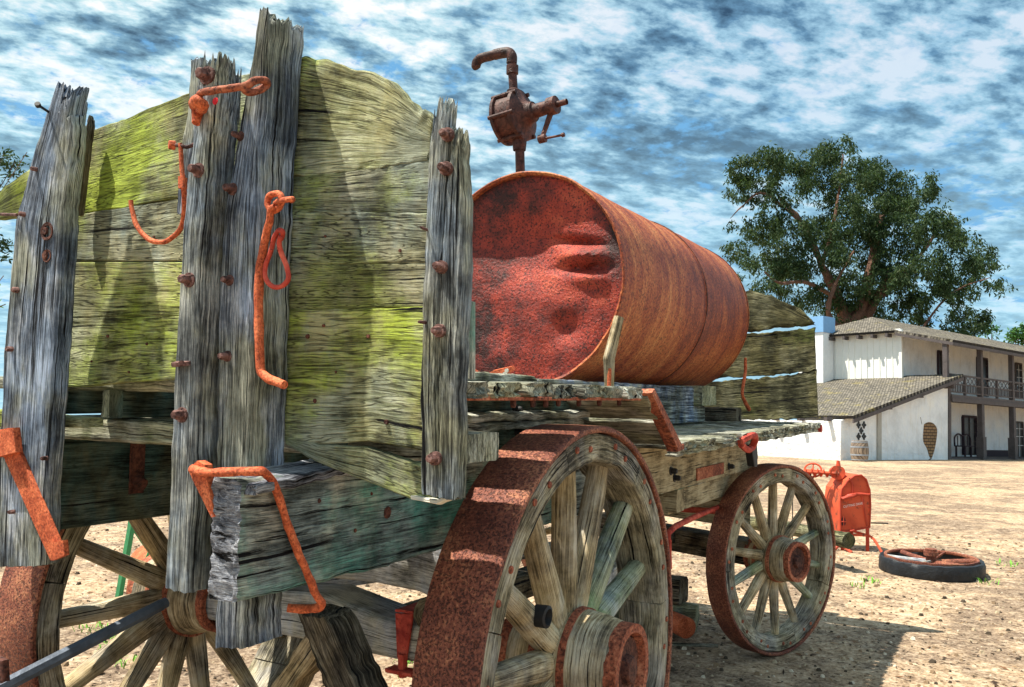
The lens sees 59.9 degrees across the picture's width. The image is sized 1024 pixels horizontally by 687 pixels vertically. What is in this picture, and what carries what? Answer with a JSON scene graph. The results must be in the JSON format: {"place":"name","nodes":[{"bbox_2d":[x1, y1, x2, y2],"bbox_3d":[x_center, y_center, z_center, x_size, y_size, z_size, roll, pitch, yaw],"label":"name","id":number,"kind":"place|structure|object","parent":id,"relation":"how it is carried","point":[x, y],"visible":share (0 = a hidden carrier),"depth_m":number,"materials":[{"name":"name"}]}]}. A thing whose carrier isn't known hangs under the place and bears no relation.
{"place":"outdoors","nodes":[
{"label":"outdoors","id":0,"kind":"place"},
{"bbox_2d":[0,456,1023,686],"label":"ground","id":1,"kind":"structure","parent":0,"point":[980,503],"depth_m":6.94,"materials":[{"name":"beige sand"}]},
{"bbox_2d":[0,145,29,263],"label":"tree","id":2,"kind":"object","parent":1,"relation":"on","point":[4,242],"visible":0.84,"depth_m":26.59,"materials":[{"name":"green plant"}]},
{"bbox_2d":[0,598,169,686],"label":"steel bar","id":3,"kind":"object","parent":1,"relation":"on","point":[45,664],"visible":1,"depth_m":2.98,"materials":[{"name":"grey metal"}]},
{"bbox_2d":[115,521,148,596],"bbox_3d":[-2.667,1.636,6.601,0.506,0.947,0.389,-1,-6,29],"label":"green stand","id":4,"kind":"object","parent":1,"relation":"on","point":[130,531],"visible":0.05,"depth_m":6.54,"materials":[{"name":"paint"}]},
{"bbox_2d":[131,546,146,559],"bbox_3d":[-2.905,1.838,7.228,0.349,0.350,0.528,5,-6,-32],"label":"drum","id":5,"kind":"object","parent":1,"relation":"on","point":[140,553],"depth_m":7.26,"materials":[{"name":"orange metal"}]},
{"bbox_2d":[270,632,320,686],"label":"prop timber","id":6,"kind":"object","parent":1,"relation":"on","point":[299,667],"visible":0.41,"depth_m":2.55,"materials":[{"name":"brown wood"}]},
{"bbox_2d":[297,600,383,686],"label":"prop timber","id":7,"kind":"object","parent":1,"relation":"on","point":[339,645],"visible":0.9,"depth_m":2.37,"materials":[{"name":"grey wood"}]},
{"bbox_2d":[0,7,835,686],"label":"freight wagon","id":8,"kind":"object","parent":1,"relation":"on","point":[240,313],"visible":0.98,"depth_m":2.44,"materials":[{"name":"grey wood"}]},
{"bbox_2d":[491,365,514,373],"bbox_3d":[-0.071,0.128,3.843,0.183,0.066,0.031,-1,-6,29],"label":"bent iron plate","id":9,"kind":"object","parent":8,"relation":"on","point":[507,370],"visible":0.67,"depth_m":3.81,"materials":[{"name":"metal"}]},
{"bbox_2d":[471,47,748,385],"bbox_3d":[0.619,-0.606,5.416,1.085,1.878,2.367,-1,-6,29],"label":"water tank","id":10,"kind":"object","parent":8,"relation":"on","point":[566,270],"visible":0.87,"depth_m":4.47,"materials":[{"name":"metal"}]},
{"bbox_2d":[604,316,623,385],"bbox_3d":[0.453,0.045,3.928,0.033,0.346,0.180,-1,-6,29],"label":"wooden stake","id":11,"kind":"object","parent":8,"relation":"on","point":[611,350],"visible":0.91,"depth_m":3.89,"materials":[{"name":"grey wood"}]},
{"bbox_2d":[741,358,750,410],"bbox_3d":[1.569,0.273,5.967,0.029,0.356,0.197,-1,-6,29],"label":"tie rod","id":12,"kind":"object","parent":8,"relation":"on","point":[747,406],"visible":1,"depth_m":5.94,"materials":[{"name":"orange metal"}]},
{"bbox_2d":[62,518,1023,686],"bbox_3d":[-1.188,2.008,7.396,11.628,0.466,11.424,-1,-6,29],"label":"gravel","id":13,"kind":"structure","parent":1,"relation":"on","point":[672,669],"depth_m":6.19,"materials":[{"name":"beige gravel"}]},
{"bbox_2d":[72,558,1018,679],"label":"weeds","id":14,"kind":"object","parent":1,"relation":"on","point":[134,657],"visible":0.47,"depth_m":5.93,"materials":[{"name":"plant"}]},
{"bbox_2d":[614,602,699,630],"bbox_3d":[0.927,1.851,6.134,0.712,0.197,0.192,0,-6,22],"label":"log","id":15,"kind":"object","parent":1,"relation":"on","point":[691,610],"visible":0.19,"depth_m":5.98,"materials":[{"name":"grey wood"}]},
{"bbox_2d":[672,611,695,638],"bbox_3d":[1.103,1.861,5.902,0.138,0.143,0.244,4,-6,-19],"label":"rusty pipe","id":16,"kind":"object","parent":1,"relation":"on","point":[684,626],"visible":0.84,"depth_m":5.80,"materials":[{"name":"orange metal"}]},
{"bbox_2d":[672,643,717,646],"bbox_3d":[1.154,1.908,5.626,0.302,0.025,0.024,1,-5,3],"label":"stick","id":17,"kind":"object","parent":1,"relation":"on","point":[694,645],"visible":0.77,"depth_m":5.62,"materials":[{"name":"grey wood"}]},
{"bbox_2d":[750,516,854,548],"bbox_3d":[2.812,1.871,8.919,0.150,0.164,1.646,4,-6,-20],"label":"log","id":18,"kind":"object","parent":1,"relation":"on","point":[845,539],"visible":0.34,"depth_m":8.22,"materials":[{"name":"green wood"}]},
{"bbox_2d":[792,460,887,552],"bbox_3d":[3.496,1.723,9.478,0.930,0.945,0.449,-3,-7,42],"label":"corn sheller","id":19,"kind":"object","parent":1,"relation":"on","point":[848,497],"visible":0.76,"depth_m":9.30,"materials":[{"name":"orange paint"}]},
{"bbox_2d":[850,440,868,461],"bbox_3d":[11.125,3.441,28.444,0.562,0.660,0.562,-1,-6,29],"label":"barrel","id":20,"kind":"object","parent":1,"relation":"on","point":[859,451],"visible":0.99,"depth_m":28.22,"materials":[{"name":"brown wood"}]},
{"bbox_2d":[718,134,1017,336],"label":"eucalyptus tree","id":21,"kind":"object","parent":1,"relation":"on","point":[865,296],"visible":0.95,"depth_m":49.39,"materials":[{"name":"green plant"}]},
{"bbox_2d":[747,316,1023,460],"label":"adobe house","id":22,"kind":"structure","parent":1,"relation":"on","point":[890,390],"depth_m":35.45,"materials":[{"name":"white plaster"},{"name":"shingle"},{"name":"dark brown painted wood"}]},
{"bbox_2d":[937,350,942,374],"bbox_3d":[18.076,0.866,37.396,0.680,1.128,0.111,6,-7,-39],"label":"door","id":23,"kind":"structure","parent":22,"relation":"in","point":[939,353],"depth_m":37.31,"materials":[{"name":"brown wood"}]},
{"bbox_2d":[953,433,975,456],"bbox_3d":[19.242,4.293,37.531,1.552,0.984,0.480,6,-7,-39],"label":"porch bench","id":24,"kind":"object","parent":22,"relation":"on","point":[960,445],"visible":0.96,"depth_m":37.41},
{"bbox_2d":[961,415,976,454],"bbox_3d":[19.916,3.991,38.671,1.373,1.716,0.148,6,-7,-39],"label":"door","id":25,"kind":"structure","parent":22,"relation":"in","point":[968,423],"depth_m":38.67,"materials":[{"name":"brown wood"}]},
{"bbox_2d":[976,357,988,396],"bbox_3d":[21.051,1.489,39.762,1.112,1.734,0.111,6,-7,-39],"label":"door","id":26,"kind":"structure","parent":22,"relation":"in","point":[985,360],"depth_m":39.96,"materials":[{"name":"brown wood"}]},
{"bbox_2d":[1015,362,1022,397],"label":"door","id":27,"kind":"structure","parent":22,"relation":"in","point":[1018,366],"depth_m":42.20,"materials":[{"name":"paint"}]},
{"bbox_2d":[1016,421,1023,456],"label":"door","id":28,"kind":"structure","parent":22,"relation":"in","point":[1019,425],"depth_m":41.95,"materials":[{"name":"paint"}]},
{"bbox_2d":[878,548,985,581],"bbox_3d":[3.879,2.016,8.227,0.901,0.237,0.899,-1,-6,29],"label":"tractor wheel","id":29,"kind":"object","parent":1,"relation":"on","point":[930,564],"visible":1,"depth_m":7.98,"materials":[{"name":"black rubber"},{"name":"rusty red metal"}]},
{"bbox_2d":[978,320,1002,339],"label":"shrub","id":30,"kind":"object","parent":1,"relation":"on","point":[995,328],"visible":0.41,"depth_m":60.27,"materials":[{"name":"green plant"}]},
{"bbox_2d":[1003,321,1023,345],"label":"tree","id":31,"kind":"object","parent":1,"relation":"on","point":[1015,335],"visible":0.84,"depth_m":62.12,"materials":[{"name":"green plant"}]},
{"bbox_2d":[0,0,1023,419],"label":"sky","id":32,"kind":"structure","parent":0,"point":[661,95],"materials":[{"name":"blue"}]},
{"bbox_2d":[672,574,687,605],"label":"wood block","id":33,"kind":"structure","parent":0,"point":[680,588],"depth_m":6.01,"materials":[{"name":"grey wood"}]}
]}

